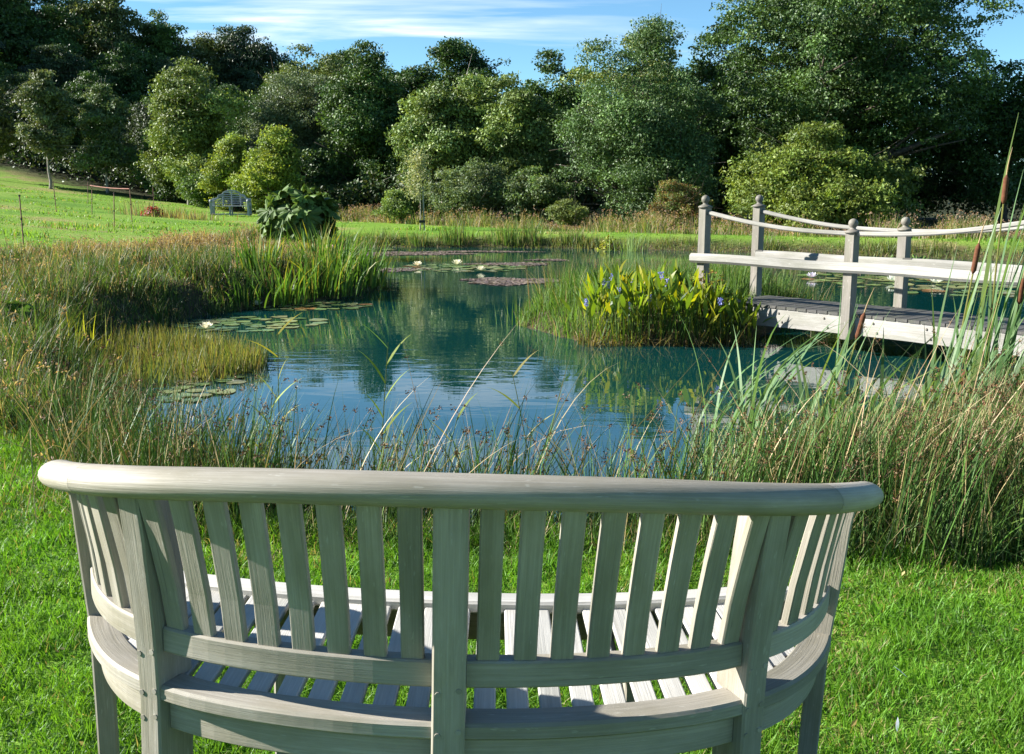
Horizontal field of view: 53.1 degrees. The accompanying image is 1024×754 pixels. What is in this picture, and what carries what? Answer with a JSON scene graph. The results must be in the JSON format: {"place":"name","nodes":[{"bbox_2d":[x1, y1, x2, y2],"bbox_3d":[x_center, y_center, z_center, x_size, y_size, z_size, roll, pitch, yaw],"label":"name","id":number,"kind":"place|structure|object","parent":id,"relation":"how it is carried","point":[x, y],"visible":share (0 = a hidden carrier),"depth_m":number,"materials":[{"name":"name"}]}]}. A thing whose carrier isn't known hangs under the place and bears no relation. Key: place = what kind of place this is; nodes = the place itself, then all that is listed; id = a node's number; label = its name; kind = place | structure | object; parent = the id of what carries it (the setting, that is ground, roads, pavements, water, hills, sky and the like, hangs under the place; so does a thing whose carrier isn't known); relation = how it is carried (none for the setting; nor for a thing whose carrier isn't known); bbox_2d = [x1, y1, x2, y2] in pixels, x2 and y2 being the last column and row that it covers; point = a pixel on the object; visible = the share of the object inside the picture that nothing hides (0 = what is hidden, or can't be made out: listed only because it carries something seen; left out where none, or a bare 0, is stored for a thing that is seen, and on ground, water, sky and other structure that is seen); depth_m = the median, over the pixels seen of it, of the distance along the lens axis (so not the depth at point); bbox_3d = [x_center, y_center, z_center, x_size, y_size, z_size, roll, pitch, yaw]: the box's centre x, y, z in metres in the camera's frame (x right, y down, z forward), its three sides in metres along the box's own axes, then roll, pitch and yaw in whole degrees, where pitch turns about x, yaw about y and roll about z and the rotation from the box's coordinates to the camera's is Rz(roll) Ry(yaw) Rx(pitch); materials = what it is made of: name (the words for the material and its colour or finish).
{"place":"outdoors","nodes":[
{"label":"outdoors","id":0,"kind":"place"},
{"bbox_2d":[0,408,1023,753],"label":"lawn grass","id":1,"kind":"structure","parent":0,"point":[76,724],"depth_m":3.27,"materials":[{"name":"green plant"}]},
{"bbox_2d":[0,122,1023,753],"bbox_3d":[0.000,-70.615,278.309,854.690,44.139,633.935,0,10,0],"label":"ground","id":2,"kind":"structure","parent":0,"point":[18,176],"depth_m":14.39,"materials":[{"name":"green plant"}]},
{"bbox_2d":[0,82,24,162],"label":"birch tree","id":3,"kind":"object","parent":2,"relation":"on","point":[5,129],"visible":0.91,"depth_m":60.32,"materials":[{"name":"green plant"}]},
{"bbox_2d":[0,52,28,91],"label":"hill tree","id":4,"kind":"object","parent":2,"relation":"on","point":[6,67],"visible":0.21,"depth_m":69.35,"materials":[{"name":"green plant"}]},
{"bbox_2d":[0,297,42,335],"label":"broad leaf plant","id":5,"kind":"object","parent":2,"relation":"on","point":[14,303],"visible":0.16,"depth_m":10.48,"materials":[{"name":"green plant"}]},
{"bbox_2d":[0,72,54,164],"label":"hill tree","id":6,"kind":"object","parent":2,"relation":"on","point":[13,80],"visible":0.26,"depth_m":66.79,"materials":[{"name":"green plant"}]},
{"bbox_2d":[0,0,76,74],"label":"hill tree","id":7,"kind":"object","parent":2,"relation":"on","point":[11,13],"visible":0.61,"depth_m":79.35,"materials":[{"name":"green plant"}]},
{"bbox_2d":[9,68,78,188],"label":"sycamore tree","id":8,"kind":"object","parent":2,"relation":"on","point":[40,96],"visible":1,"depth_m":57.76,"materials":[{"name":"green plant"}]},
{"bbox_2d":[0,3,95,73],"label":"hill tree","id":9,"kind":"object","parent":2,"relation":"on","point":[46,35],"visible":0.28,"depth_m":81.39,"materials":[{"name":"green plant"}]},
{"bbox_2d":[15,42,91,127],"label":"hill tree","id":10,"kind":"object","parent":2,"relation":"on","point":[64,67],"visible":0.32,"depth_m":74.06,"materials":[{"name":"green plant"}]},
{"bbox_2d":[30,0,147,73],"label":"hill tree","id":11,"kind":"object","parent":2,"relation":"on","point":[53,2],"visible":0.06,"depth_m":88.63,"materials":[{"name":"green plant"}]},
{"bbox_2d":[55,313,122,359],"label":"yellow iris clump","id":12,"kind":"object","parent":2,"relation":"on","point":[78,340],"visible":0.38,"depth_m":10.75,"materials":[{"name":"green plant"}]},
{"bbox_2d":[55,70,124,171],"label":"hill tree","id":13,"kind":"object","parent":2,"relation":"on","point":[87,78],"visible":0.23,"depth_m":67.74,"materials":[{"name":"green plant"}]},
{"bbox_2d":[53,0,158,75],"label":"hill tree","id":14,"kind":"object","parent":2,"relation":"on","point":[106,28],"visible":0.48,"depth_m":85.66,"materials":[{"name":"green plant"}]},
{"bbox_2d":[72,73,141,193],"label":"poplar tree","id":15,"kind":"object","parent":2,"relation":"on","point":[102,114],"visible":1,"depth_m":59.34,"materials":[{"name":"green plant"}]},
{"bbox_2d":[76,41,156,139],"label":"hill tree","id":16,"kind":"object","parent":2,"relation":"on","point":[130,81],"visible":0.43,"depth_m":76.43,"materials":[{"name":"green plant"}]},
{"bbox_2d":[118,101,157,188],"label":"holly tree","id":17,"kind":"object","parent":2,"relation":"on","point":[139,110],"visible":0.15,"depth_m":63.17,"materials":[{"name":"green plant"}]},
{"bbox_2d":[123,126,183,195],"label":"hill tree","id":18,"kind":"object","parent":2,"relation":"on","point":[139,173],"visible":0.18,"depth_m":58.23,"materials":[{"name":"green plant"}]},
{"bbox_2d":[140,164,205,202],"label":"dark shrub","id":19,"kind":"object","parent":2,"relation":"on","point":[168,190],"visible":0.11,"depth_m":56.76,"materials":[{"name":"green plant"}]},
{"bbox_2d":[126,7,221,102],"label":"hill tree","id":20,"kind":"object","parent":2,"relation":"on","point":[164,41],"visible":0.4,"depth_m":88.64,"materials":[{"name":"green plant"}]},
{"bbox_2d":[153,56,212,104],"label":"hill tree","id":21,"kind":"object","parent":2,"relation":"on","point":[168,62],"visible":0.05,"depth_m":78.50,"materials":[{"name":"green plant"}]},
{"bbox_2d":[0,221,379,525],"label":"tall grass","id":22,"kind":"structure","parent":2,"relation":"on","point":[45,280],"depth_m":13.52,"materials":[{"name":"green plant"}]},
{"bbox_2d":[153,209,237,220],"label":"sedge clump","id":23,"kind":"object","parent":2,"relation":"on","point":[195,216],"visible":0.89,"depth_m":39.56,"materials":[{"name":"green plant"}]},
{"bbox_2d":[133,56,258,204],"bbox_3d":[-16.854,-12.968,54.541,6.990,8.038,5.743,0,10,0],"label":"ash tree","id":24,"kind":"object","parent":2,"relation":"on","point":[187,128],"visible":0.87,"depth_m":53.35,"materials":[{"name":"green plant"}]},
{"bbox_2d":[170,165,233,206],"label":"sunlit shrub","id":25,"kind":"object","parent":2,"relation":"on","point":[196,195],"visible":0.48,"depth_m":52.35,"materials":[{"name":"green plant"}]},
{"bbox_2d":[181,31,251,99],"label":"hill tree","id":26,"kind":"object","parent":2,"relation":"on","point":[204,53],"visible":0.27,"depth_m":91.02,"materials":[{"name":"green plant"}]},
{"bbox_2d":[194,125,262,211],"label":"hazel bush","id":27,"kind":"object","parent":2,"relation":"on","point":[223,166],"visible":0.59,"depth_m":50.76,"materials":[{"name":"green plant"}]},
{"bbox_2d":[209,190,251,215],"bbox_3d":[-12.998,-8.051,47.296,1.800,1.186,0.695,-1,10,-4],"label":"arched bench","id":28,"kind":"object","parent":2,"relation":"on","point":[247,201],"visible":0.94,"depth_m":47.50,"materials":[{"name":"grey wood"}]},
{"bbox_2d":[175,270,299,307],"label":"iris clump","id":29,"kind":"object","parent":2,"relation":"on","point":[235,286],"visible":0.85,"depth_m":15.80,"materials":[{"name":"green plant"}]},
{"bbox_2d":[209,24,283,103],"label":"hill tree","id":30,"kind":"object","parent":2,"relation":"on","point":[249,59],"visible":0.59,"depth_m":90.57,"materials":[{"name":"green plant"}]},
{"bbox_2d":[223,81,274,136],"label":"hill tree","id":31,"kind":"object","parent":2,"relation":"on","point":[252,97],"visible":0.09,"depth_m":72.77,"materials":[{"name":"green plant"}]},
{"bbox_2d":[205,226,306,276],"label":"iris clump","id":32,"kind":"object","parent":2,"relation":"on","point":[254,251],"visible":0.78,"depth_m":17.14,"materials":[{"name":"green plant"}]},
{"bbox_2d":[222,123,318,210],"bbox_3d":[-11.651,-9.925,49.641,4.554,4.700,3.615,0,10,0],"label":"hazel bush","id":33,"kind":"object","parent":2,"relation":"on","point":[274,164],"visible":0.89,"depth_m":48.95,"materials":[{"name":"green plant"}]},
{"bbox_2d":[218,250,326,306],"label":"iris clump","id":34,"kind":"object","parent":2,"relation":"on","point":[297,294],"visible":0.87,"depth_m":16.29,"materials":[{"name":"green plant"}]},
{"bbox_2d":[251,52,308,95],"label":"hill tree","id":35,"kind":"object","parent":2,"relation":"on","point":[268,70],"visible":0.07,"depth_m":90.76,"materials":[{"name":"green plant"}]},
{"bbox_2d":[232,56,354,194],"bbox_3d":[-11.649,-13.257,56.538,7.867,8.735,7.035,-3,11,-16],"label":"willow tree","id":36,"kind":"object","parent":2,"relation":"on","point":[295,112],"visible":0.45,"depth_m":55.01,"materials":[{"name":"green plant"}]},
{"bbox_2d":[256,184,341,244],"bbox_3d":[-5.612,-4.189,26.890,2.264,1.793,1.995,0,10,0],"label":"gunnera","id":37,"kind":"object","parent":2,"relation":"on","point":[293,207],"visible":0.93,"depth_m":26.43,"materials":[{"name":"green plant"}]},
{"bbox_2d":[254,43,353,130],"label":"tree","id":38,"kind":"object","parent":2,"relation":"on","point":[329,60],"visible":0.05,"depth_m":60.08,"materials":[{"name":"green plant"}]},
{"bbox_2d":[271,218,360,268],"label":"iris clump","id":39,"kind":"object","parent":2,"relation":"on","point":[322,240],"visible":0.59,"depth_m":18.62,"materials":[{"name":"green plant"}]},
{"bbox_2d":[267,244,368,300],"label":"iris clump","id":40,"kind":"object","parent":2,"relation":"on","point":[327,286],"visible":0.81,"depth_m":17.04,"materials":[{"name":"green plant"}]},
{"bbox_2d":[302,131,366,212],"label":"hill tree","id":41,"kind":"object","parent":2,"relation":"on","point":[321,177],"visible":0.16,"depth_m":55.41,"materials":[{"name":"green plant"}]},
{"bbox_2d":[303,46,365,84],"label":"oak tree","id":42,"kind":"object","parent":2,"relation":"on","point":[342,56],"visible":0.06,"depth_m":74.68,"materials":[{"name":"green plant"}]},
{"bbox_2d":[294,232,392,289],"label":"iris clump","id":43,"kind":"object","parent":2,"relation":"on","point":[348,264],"visible":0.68,"depth_m":17.91,"materials":[{"name":"green plant"}]},
{"bbox_2d":[305,224,390,265],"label":"iris clump","id":44,"kind":"object","parent":2,"relation":"on","point":[357,244],"visible":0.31,"depth_m":20.47,"materials":[{"name":"green plant"}]},
{"bbox_2d":[297,39,409,212],"bbox_3d":[-8.281,-12.609,53.807,5.774,9.806,5.919,0,10,0],"label":"oak tree","id":45,"kind":"object","parent":2,"relation":"on","point":[361,113],"visible":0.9,"depth_m":52.30,"materials":[{"name":"green plant"}]},
{"bbox_2d":[316,234,402,287],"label":"iris clump","id":46,"kind":"object","parent":2,"relation":"on","point":[384,280],"visible":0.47,"depth_m":19.00,"materials":[{"name":"green plant"}]},
{"bbox_2d":[352,318,410,468],"bbox_3d":[-0.617,0.236,4.856,0.300,1.035,0.128,0,10,0],"label":"common reed","id":47,"kind":"object","parent":2,"relation":"on","point":[381,376],"visible":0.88,"depth_m":4.83,"materials":[{"name":"green plant"}]},
{"bbox_2d":[371,120,419,191],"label":"hill tree","id":48,"kind":"object","parent":2,"relation":"on","point":[391,166],"visible":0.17,"depth_m":52.22,"materials":[{"name":"green plant"}]},
{"bbox_2d":[354,187,438,223],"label":"shrub","id":49,"kind":"object","parent":2,"relation":"on","point":[393,203],"visible":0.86,"depth_m":42.35,"materials":[{"name":"green plant"}]},
{"bbox_2d":[353,63,441,146],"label":"oak tree","id":50,"kind":"object","parent":2,"relation":"on","point":[431,76],"visible":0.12,"depth_m":56.20,"materials":[{"name":"green plant"}]},
{"bbox_2d":[397,143,435,229],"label":"sapling","id":51,"kind":"object","parent":2,"relation":"on","point":[417,160],"visible":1,"depth_m":36.32,"materials":[{"name":"green plant"}]},
{"bbox_2d":[401,230,440,246],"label":"rush tussock","id":52,"kind":"object","parent":2,"relation":"on","point":[416,242],"visible":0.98,"depth_m":32.97,"materials":[{"name":"green plant"}]},
{"bbox_2d":[384,59,499,219],"bbox_3d":[-3.166,-10.742,46.797,5.310,7.613,5.057,0,10,0],"label":"ash tree","id":53,"kind":"object","parent":2,"relation":"on","point":[439,132],"visible":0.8,"depth_m":45.76,"materials":[{"name":"green plant"}]},
{"bbox_2d":[396,36,510,127],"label":"oak tree","id":54,"kind":"object","parent":2,"relation":"on","point":[449,53],"visible":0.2,"depth_m":56.91,"materials":[{"name":"green plant"}]},
{"bbox_2d":[436,221,477,245],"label":"rush tussock","id":55,"kind":"object","parent":2,"relation":"on","point":[458,240],"visible":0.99,"depth_m":33.00,"materials":[{"name":"green plant"}]},
{"bbox_2d":[38,460,883,753],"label":"curved bench","id":56,"kind":"object","parent":2,"relation":"on","point":[162,625],"visible":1,"depth_m":1.96,"materials":[{"name":"grey wood"}]},
{"bbox_2d":[418,155,532,222],"bbox_3d":[-1.474,-7.693,42.277,5.246,3.276,4.317,7,12,33],"label":"willow bush","id":57,"kind":"object","parent":2,"relation":"on","point":[468,191],"visible":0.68,"depth_m":41.73,"materials":[{"name":"green plant"}]},
{"bbox_2d":[488,218,528,245],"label":"rush tussock","id":58,"kind":"object","parent":2,"relation":"on","point":[503,232],"visible":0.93,"depth_m":32.81,"materials":[{"name":"green plant"}]},
{"bbox_2d":[0,289,1023,583],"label":"rushes","id":59,"kind":"object","parent":2,"relation":"on","point":[944,477],"visible":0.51,"depth_m":4.42,"materials":[{"name":"green plant"}]},
{"bbox_2d":[0,139,1023,220],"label":"undergrowth","id":60,"kind":"object","parent":2,"relation":"on","point":[374,190],"visible":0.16,"depth_m":50.56,"materials":[{"name":"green plant"}]},
{"bbox_2d":[462,70,571,215],"bbox_3d":[0.198,-10.220,46.179,5.087,6.832,4.530,-5,12,-25],"label":"ash tree","id":61,"kind":"object","parent":2,"relation":"on","point":[510,130],"visible":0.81,"depth_m":45.01,"materials":[{"name":"green plant"}]},
{"bbox_2d":[491,351,552,474],"bbox_3d":[0.043,0.338,4.801,0.328,0.919,0.171,0,10,0],"label":"common reed","id":62,"kind":"object","parent":2,"relation":"on","point":[515,373],"visible":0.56,"depth_m":4.79,"materials":[{"name":"green plant"}]},
{"bbox_2d":[486,158,576,224],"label":"willow bush","id":63,"kind":"object","parent":2,"relation":"on","point":[540,195],"visible":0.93,"depth_m":41.14,"materials":[{"name":"green plant"}]},
{"bbox_2d":[511,219,553,244],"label":"rush tussock","id":64,"kind":"object","parent":2,"relation":"on","point":[533,234],"visible":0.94,"depth_m":32.67,"materials":[{"name":"green plant"}]},
{"bbox_2d":[502,47,596,181],"bbox_3d":[2.092,-12.061,51.500,5.599,8.579,5.720,0,10,0],"label":"round tree","id":65,"kind":"object","parent":2,"relation":"on","point":[563,96],"visible":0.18,"depth_m":50.54,"materials":[{"name":"green plant"}]},
{"bbox_2d":[524,256,581,308],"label":"island rush","id":66,"kind":"object","parent":2,"relation":"on","point":[551,270],"visible":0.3,"depth_m":14.82,"materials":[{"name":"green plant"}]},
{"bbox_2d":[530,164,593,226],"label":"shrub","id":67,"kind":"object","parent":2,"relation":"on","point":[570,212],"visible":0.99,"depth_m":37.67,"materials":[{"name":"green plant"}]},
{"bbox_2d":[551,107,613,217],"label":"hill tree","id":68,"kind":"object","parent":2,"relation":"on","point":[578,162],"visible":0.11,"depth_m":49.79,"materials":[{"name":"green plant"}]},
{"bbox_2d":[558,45,616,214],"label":"yellow ash","id":69,"kind":"object","parent":2,"relation":"on","point":[585,76],"visible":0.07,"depth_m":55.83,"materials":[{"name":"green plant"}]},
{"bbox_2d":[549,13,732,225],"bbox_3d":[5.125,-9.886,40.790,7.284,8.573,7.472,0,10,0],"label":"alder tree","id":70,"kind":"object","parent":2,"relation":"on","point":[645,132],"visible":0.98,"depth_m":39.48,"materials":[{"name":"green plant"}]},
{"bbox_2d":[608,3,685,95],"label":"yellow ash","id":71,"kind":"object","parent":2,"relation":"on","point":[670,53],"visible":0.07,"depth_m":49.12,"materials":[{"name":"green plant"}]},
{"bbox_2d":[313,203,1023,262],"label":"dry grass","id":72,"kind":"structure","parent":2,"relation":"on","point":[664,225],"depth_m":32.92,"materials":[{"name":"green plant"}]},
{"bbox_2d":[646,170,725,224],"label":"azalea bush","id":73,"kind":"object","parent":2,"relation":"on","point":[669,198],"visible":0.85,"depth_m":35.12,"materials":[{"name":"green plant"}]},
{"bbox_2d":[673,112,735,197],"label":"hill tree","id":74,"kind":"object","parent":2,"relation":"on","point":[722,156],"visible":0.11,"depth_m":47.73,"materials":[{"name":"green plant"}]},
{"bbox_2d":[680,268,731,320],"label":"yellow shrub","id":75,"kind":"object","parent":2,"relation":"on","point":[711,282],"visible":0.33,"depth_m":12.71,"materials":[{"name":"green plant"}]},
{"bbox_2d":[666,19,768,187],"bbox_3d":[10.313,-12.485,50.435,6.066,9.823,5.762,6,12,29],"label":"oak tree","id":76,"kind":"object","parent":2,"relation":"on","point":[707,72],"visible":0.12,"depth_m":49.51,"materials":[{"name":"green plant"}]},
{"bbox_2d":[696,93,771,218],"bbox_3d":[10.278,-10.829,49.862,8.272,6.742,6.794,0,10,0],"label":"dark thicket","id":77,"kind":"object","parent":2,"relation":"on","point":[734,150],"visible":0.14,"depth_m":48.25,"materials":[{"name":"green plant"}]},
{"bbox_2d":[687,247,783,296],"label":"island rush","id":78,"kind":"object","parent":2,"relation":"on","point":[738,274],"visible":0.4,"depth_m":13.91,"materials":[{"name":"green plant"}]},
{"bbox_2d":[762,269,839,300],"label":"island rush","id":79,"kind":"object","parent":2,"relation":"on","point":[793,285],"visible":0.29,"depth_m":14.34,"materials":[{"name":"green plant"}]},
{"bbox_2d":[719,108,930,231],"bbox_3d":[10.414,-6.882,34.466,6.778,4.687,6.617,0,10,0],"label":"dogwood bush","id":80,"kind":"object","parent":2,"relation":"on","point":[827,181],"visible":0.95,"depth_m":33.34,"materials":[{"name":"green plant"}]},
{"bbox_2d":[688,0,1023,193],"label":"oak tree","id":81,"kind":"object","parent":2,"relation":"on","point":[863,78],"visible":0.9,"depth_m":41.01,"materials":[{"name":"green plant"}]},
{"bbox_2d":[689,195,1023,356],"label":"footbridge","id":82,"kind":"object","parent":2,"relation":"on","point":[851,264],"visible":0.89,"depth_m":11.63,"materials":[{"name":"grey wood"}]},
{"bbox_2d":[859,148,999,218],"bbox_3d":[18.163,-9.381,48.943,10.683,4.194,7.033,0,10,0],"label":"dark thicket","id":83,"kind":"object","parent":2,"relation":"on","point":[927,191],"visible":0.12,"depth_m":47.08,"materials":[{"name":"green plant"}]},
{"bbox_2d":[885,291,1023,421],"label":"reedmace","id":84,"kind":"object","parent":2,"relation":"on","point":[1002,360],"visible":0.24,"depth_m":6.05,"materials":[{"name":"green plant"}]},
{"bbox_2d":[927,209,1000,406],"bbox_3d":[2.698,-0.186,6.230,0.338,1.672,0.299,7,12,33],"label":"reedmace","id":85,"kind":"object","parent":2,"relation":"on","point":[972,270],"visible":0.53,"depth_m":6.17,"materials":[{"name":"green plant"}]},
{"bbox_2d":[912,59,1023,221],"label":"dark oak","id":86,"kind":"object","parent":2,"relation":"on","point":[998,116],"visible":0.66,"depth_m":43.19,"materials":[{"name":"green plant"}]},
{"bbox_2d":[922,298,1023,427],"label":"reedmace","id":87,"kind":"object","parent":2,"relation":"on","point":[956,350],"visible":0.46,"depth_m":5.84,"materials":[{"name":"green plant"}]},
{"bbox_2d":[961,112,1023,403],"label":"reedmace","id":88,"kind":"object","parent":2,"relation":"on","point":[1018,299],"visible":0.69,"depth_m":6.18,"materials":[{"name":"green plant"}]},
{"bbox_2d":[18,0,1023,189],"label":"sky","id":89,"kind":"structure","parent":0,"point":[515,30],"materials":[{"name":"blue"}]},
{"bbox_2d":[88,247,1023,523],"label":"water","id":90,"kind":"structure","parent":0,"point":[448,327],"depth_m":10.70,"materials":[{"name":"teal liquid"}]},
{"bbox_2d":[74,322,269,387],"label":"horsetails","id":91,"kind":"object","parent":90,"relation":"on","point":[237,359],"visible":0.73,"depth_m":10.64,"materials":[{"name":"green plant"}]},
{"bbox_2d":[358,251,476,255],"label":"floating weed","id":92,"kind":"object","parent":90,"relation":"on","point":[411,253],"visible":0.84,"depth_m":29.40,"materials":[{"name":"green plant"}]},
{"bbox_2d":[459,277,574,285],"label":"floating weed","id":93,"kind":"object","parent":90,"relation":"on","point":[494,281],"visible":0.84,"depth_m":20.50,"materials":[{"name":"plant"}]},
{"bbox_2d":[604,229,650,251],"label":"pale reed clump","id":94,"kind":"object","parent":90,"relation":"in","point":[632,246],"visible":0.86,"depth_m":30.68,"materials":[{"name":"green plant"}]},
{"bbox_2d":[556,256,772,346],"bbox_3d":[1.847,-0.860,12.674,2.640,1.244,1.917,0,10,0],"label":"pickerel weed","id":95,"kind":"object","parent":90,"relation":"in","point":[626,298],"visible":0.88,"depth_m":12.25,"materials":[{"name":"green plant"}]},
{"bbox_2d":[514,248,814,343],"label":"island grass","id":96,"kind":"structure","parent":90,"relation":"on","point":[568,290],"depth_m":13.95,"materials":[{"name":"green plant"}]},
{"bbox_2d":[679,315,811,464],"bbox_3d":[1.590,0.092,6.918,0.888,1.027,0.760,0,10,0],"label":"reedmace","id":97,"kind":"object","parent":90,"relation":"in","point":[718,404],"visible":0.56,"depth_m":6.87,"materials":[{"name":"green plant"}]},
{"bbox_2d":[715,316,885,471],"bbox_3d":[1.795,0.061,6.772,0.982,1.140,1.320,-4,11,-23],"label":"reedmace","id":98,"kind":"object","parent":90,"relation":"in","point":[769,386],"visible":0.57,"depth_m":6.67,"materials":[{"name":"green plant"}]},
{"bbox_2d":[791,283,891,437],"bbox_3d":[2.072,0.055,6.480,0.510,1.257,0.495,-3,11,-14],"label":"reedmace","id":99,"kind":"object","parent":90,"relation":"in","point":[857,336],"visible":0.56,"depth_m":6.49,"materials":[{"name":"green plant"}]},
{"bbox_2d":[764,327,971,456],"bbox_3d":[2.316,0.218,6.128,1.594,1.063,0.986,0,10,0],"label":"reedmace","id":100,"kind":"object","parent":90,"relation":"in","point":[858,385],"visible":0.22,"depth_m":6.14,"materials":[{"name":"green plant"}]},
{"bbox_2d":[819,327,1023,451],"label":"reedmace","id":101,"kind":"object","parent":90,"relation":"in","point":[904,372],"visible":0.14,"depth_m":6.04,"materials":[{"name":"green plant"}]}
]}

